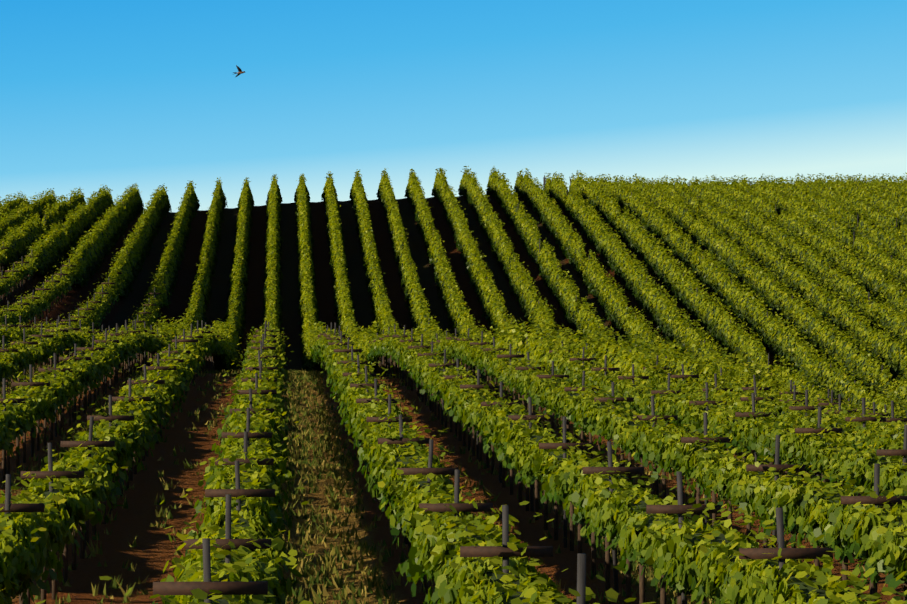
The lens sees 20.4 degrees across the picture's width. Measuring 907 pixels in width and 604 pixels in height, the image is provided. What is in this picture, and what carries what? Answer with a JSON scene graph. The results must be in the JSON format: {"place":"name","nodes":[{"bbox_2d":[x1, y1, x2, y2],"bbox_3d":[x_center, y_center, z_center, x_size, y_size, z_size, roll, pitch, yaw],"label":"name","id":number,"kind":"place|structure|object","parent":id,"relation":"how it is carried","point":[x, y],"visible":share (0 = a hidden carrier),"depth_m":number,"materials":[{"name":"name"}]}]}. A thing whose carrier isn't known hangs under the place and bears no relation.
{"place":"outdoors","nodes":[
{"label":"outdoors","id":0,"kind":"place"},
{"bbox_2d":[232,65,244,76],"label":"bird","id":1,"kind":"object","parent":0,"point":[239,72],"visible":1,"depth_m":83.70},
{"bbox_2d":[0,196,902,603],"bbox_3d":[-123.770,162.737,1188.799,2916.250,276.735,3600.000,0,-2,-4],"label":"terrain","id":2,"kind":"structure","parent":0,"point":[152,552],"depth_m":68.32,"materials":[{"name":"soil"}]},
{"bbox_2d":[0,347,891,603],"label":"aisle grass tufts","id":3,"kind":"object","parent":2,"relation":"on","point":[304,568],"visible":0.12,"depth_m":45.74,"materials":[{"name":"green plant"}]},
{"bbox_2d":[0,235,906,603],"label":"vine leaves","id":4,"kind":"object","parent":2,"relation":"on","point":[32,543],"visible":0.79,"depth_m":37.54,"materials":[{"name":"green plant"}]},
{"bbox_2d":[0,166,906,414],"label":"vine leaves","id":5,"kind":"object","parent":2,"relation":"on","point":[271,296],"visible":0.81,"depth_m":171.03,"materials":[{"name":"green plant"}]},
{"bbox_2d":[0,173,906,603],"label":"trellis posts","id":6,"kind":"object","parent":2,"relation":"on","point":[778,531],"visible":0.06,"depth_m":42.65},
{"bbox_2d":[0,247,906,594],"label":"trellis crossarms","id":7,"kind":"object","parent":6,"relation":"attached to","point":[242,587],"visible":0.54,"depth_m":37.58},
{"bbox_2d":[0,176,906,603],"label":"vine","id":8,"kind":"object","parent":2,"relation":"on","point":[804,588],"depth_m":136.55,"materials":[{"name":"plant"}]},
{"bbox_2d":[0,0,906,213],"label":"sky","id":9,"kind":"structure","parent":0,"point":[116,94],"materials":[{"name":"blue"}]}
]}

